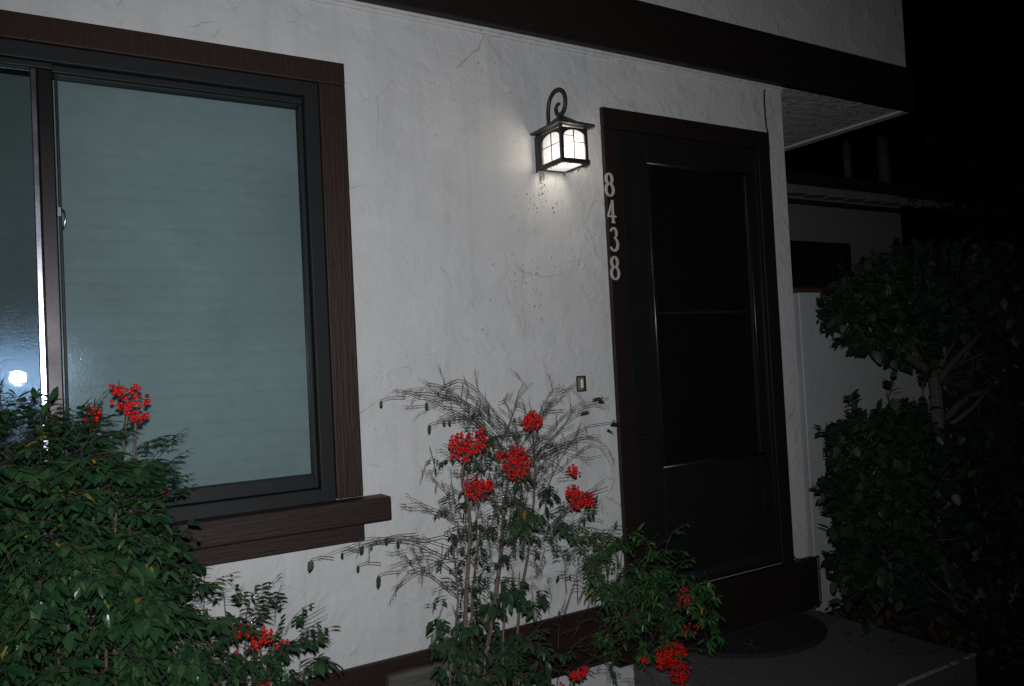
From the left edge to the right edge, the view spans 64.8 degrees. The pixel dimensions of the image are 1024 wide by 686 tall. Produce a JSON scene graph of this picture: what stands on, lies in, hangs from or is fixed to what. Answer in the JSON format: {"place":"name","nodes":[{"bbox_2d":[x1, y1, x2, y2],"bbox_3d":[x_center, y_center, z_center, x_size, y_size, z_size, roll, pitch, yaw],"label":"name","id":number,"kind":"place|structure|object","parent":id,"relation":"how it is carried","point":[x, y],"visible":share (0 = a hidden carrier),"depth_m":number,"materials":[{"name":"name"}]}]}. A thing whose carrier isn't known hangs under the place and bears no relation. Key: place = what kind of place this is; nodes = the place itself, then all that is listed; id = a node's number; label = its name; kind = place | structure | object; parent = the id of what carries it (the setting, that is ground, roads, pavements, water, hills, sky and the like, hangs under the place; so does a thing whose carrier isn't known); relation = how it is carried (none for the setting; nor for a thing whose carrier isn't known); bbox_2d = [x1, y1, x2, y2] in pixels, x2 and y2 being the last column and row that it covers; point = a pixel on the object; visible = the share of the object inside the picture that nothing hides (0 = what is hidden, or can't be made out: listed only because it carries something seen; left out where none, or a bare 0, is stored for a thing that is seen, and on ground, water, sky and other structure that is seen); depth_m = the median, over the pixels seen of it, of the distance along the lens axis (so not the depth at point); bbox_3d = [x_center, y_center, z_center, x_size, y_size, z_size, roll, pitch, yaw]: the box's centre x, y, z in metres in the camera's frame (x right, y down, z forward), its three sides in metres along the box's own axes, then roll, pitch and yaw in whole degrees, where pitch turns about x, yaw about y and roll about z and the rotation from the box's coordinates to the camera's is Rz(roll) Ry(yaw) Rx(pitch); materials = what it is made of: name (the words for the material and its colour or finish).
{"place":"outdoors","nodes":[
{"label":"outdoors","id":0,"kind":"place"},
{"bbox_2d":[784,0,1023,255],"label":"sky","id":1,"kind":"structure","parent":0,"point":[966,57],"materials":[{"name":"black"}]},
{"bbox_2d":[976,664,1023,685],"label":"ground","id":2,"kind":"structure","parent":0,"point":[987,677],"depth_m":3.49,"materials":[{"name":"soil"}]},
{"bbox_2d":[0,378,250,685],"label":"nandina bush","id":3,"kind":"object","parent":2,"relation":"on","point":[113,570],"visible":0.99,"depth_m":1.90,"materials":[{"name":"green plant"}]},
{"bbox_2d":[30,567,344,685],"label":"nandina bush","id":4,"kind":"object","parent":2,"relation":"on","point":[239,631],"visible":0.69,"depth_m":2.30,"materials":[{"name":"green plant"}]},
{"bbox_2d":[386,646,501,685],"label":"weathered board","id":5,"kind":"object","parent":2,"relation":"on","point":[417,676],"visible":0.5,"depth_m":2.95,"materials":[{"name":"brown wood"}]},
{"bbox_2d":[0,0,916,685],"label":"house","id":6,"kind":"structure","parent":2,"relation":"on","point":[222,222],"depth_m":3.08,"materials":[{"name":"white paint"}]},
{"bbox_2d":[0,9,391,575],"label":"window","id":7,"kind":"structure","parent":6,"relation":"in","point":[175,214],"depth_m":2.73,"materials":[{"name":"brown paint"}]},
{"bbox_2d":[366,40,574,604],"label":"dirt specks","id":8,"kind":"object","parent":6,"relation":"attached to","point":[512,254],"visible":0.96,"depth_m":3.37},
{"bbox_2d":[530,87,594,172],"bbox_3d":[0.206,-0.895,3.340,0.180,0.339,0.213,-2,-2,-32],"label":"wall lantern","id":9,"kind":"object","parent":6,"relation":"attached to","point":[556,135],"depth_m":3.34,"materials":[{"name":"metal"}]},
{"bbox_2d":[536,161,589,180],"bbox_3d":[0.211,-0.707,3.339,0.156,0.049,0.201,-2,-2,-32],"label":"dry debris","id":10,"kind":"object","parent":9,"relation":"attached to","point":[585,166],"visible":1,"depth_m":3.31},
{"bbox_2d":[576,376,586,391],"bbox_3d":[0.299,0.174,3.446,0.048,0.068,0.022,-2,-2,-32],"label":"doorbell","id":11,"kind":"object","parent":6,"relation":"attached to","point":[581,384],"visible":0.99,"depth_m":3.44,"materials":[{"name":"gold plastic"}]},
{"bbox_2d":[605,173,614,196],"bbox_3d":[0.429,-0.698,3.559,0.053,0.106,0.005,-2,-2,-32],"label":"house number","id":12,"kind":"object","parent":6,"relation":"attached to","point":[610,184],"visible":1,"depth_m":3.56,"materials":[{"name":"paint"}]},
{"bbox_2d":[607,200,615,222],"bbox_3d":[0.439,-0.579,3.557,0.046,0.103,0.006,-2,-2,-32],"label":"house number","id":13,"kind":"object","parent":6,"relation":"attached to","point":[611,208],"visible":1,"depth_m":3.56,"materials":[{"name":"paint"}]},
{"bbox_2d":[610,227,618,251],"bbox_3d":[0.450,-0.456,3.557,0.049,0.110,0.005,-2,-2,-32],"label":"house number","id":14,"kind":"object","parent":6,"relation":"attached to","point":[616,240],"visible":1,"depth_m":3.56,"materials":[{"name":"paint"}]},
{"bbox_2d":[610,256,619,279],"bbox_3d":[0.453,-0.329,3.551,0.053,0.106,0.005,-2,-2,-32],"label":"house number","id":15,"kind":"object","parent":6,"relation":"attached to","point":[615,267],"visible":1,"depth_m":3.55,"materials":[{"name":"paint"}]},
{"bbox_2d":[618,130,781,596],"bbox_3d":[0.903,0.072,3.830,0.896,2.076,0.049,-2,-2,-32],"label":"screen door","id":16,"kind":"structure","parent":6,"relation":"in","point":[698,323],"depth_m":3.82,"materials":[{"name":"metal"}]},
{"bbox_2d":[763,87,821,606],"bbox_3d":[1.435,0.007,4.130,0.161,2.668,0.056,-2,-2,-32],"label":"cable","id":17,"kind":"object","parent":6,"relation":"attached to","point":[794,556],"visible":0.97,"depth_m":4.12,"materials":[{"name":"rubber"}]},
{"bbox_2d":[307,364,646,685],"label":"nandina shrub","id":18,"kind":"object","parent":2,"relation":"on","point":[465,658],"visible":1,"depth_m":2.78,"materials":[{"name":"green plant"}]},
{"bbox_2d":[542,495,758,685],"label":"nandina shrub","id":19,"kind":"object","parent":2,"relation":"on","point":[688,601],"visible":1,"depth_m":3.03,"materials":[{"name":"green plant"}]},
{"bbox_2d":[633,609,977,685],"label":"concrete step","id":20,"kind":"object","parent":2,"relation":"on","point":[839,659],"visible":0.81,"depth_m":3.37,"materials":[{"name":"grey concrete"}]},
{"bbox_2d":[684,612,827,658],"bbox_3d":[1.193,1.343,3.676,0.800,0.021,0.335,-2,-2,-32],"label":"doormat","id":21,"kind":"object","parent":20,"relation":"on","point":[785,635],"visible":0.94,"depth_m":3.65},
{"bbox_2d":[793,287,984,612],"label":"garden wall","id":22,"kind":"structure","parent":2,"relation":"on","point":[829,377],"depth_m":4.29,"materials":[{"name":"paint"}]},
{"bbox_2d":[785,135,993,286],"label":"neighbour house","id":23,"kind":"structure","parent":2,"relation":"on","point":[846,221],"depth_m":8.29,"materials":[{"name":"grey paint"}]},
{"bbox_2d":[790,240,852,286],"bbox_3d":[2.575,-0.326,7.859,2.225,1.350,0.134,-2,-2,-32],"label":"window","id":24,"kind":"structure","parent":23,"relation":"in","point":[813,264],"depth_m":8.20,"materials":[{"name":"black glass"}]},
{"bbox_2d":[790,589,1023,673],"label":"leaf litter","id":25,"kind":"object","parent":2,"relation":"on","point":[983,657],"visible":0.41,"depth_m":3.68,"materials":[{"name":"brown plant"}]},
{"bbox_2d":[848,237,967,275],"bbox_3d":[3.393,0.301,6.535,1.346,2.352,1.112,-2,-2,-32],"label":"dark tree","id":26,"kind":"object","parent":2,"relation":"on","point":[863,260],"depth_m":6.57,"materials":[{"name":"green plant"}]},
{"bbox_2d":[827,579,1023,677],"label":"planting bed","id":27,"kind":"object","parent":2,"relation":"on","point":[986,646],"visible":0.14,"depth_m":3.69,"materials":[{"name":"soil"}]},
{"bbox_2d":[809,367,1023,641],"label":"broadleaf shrub","id":28,"kind":"object","parent":27,"relation":"on","point":[908,523],"visible":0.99,"depth_m":3.60,"materials":[{"name":"green plant"}]},
{"bbox_2d":[816,236,1023,617],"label":"broadleaf tree","id":29,"kind":"object","parent":27,"relation":"on","point":[957,308],"visible":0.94,"depth_m":3.93,"materials":[{"name":"green plant"}]}
]}

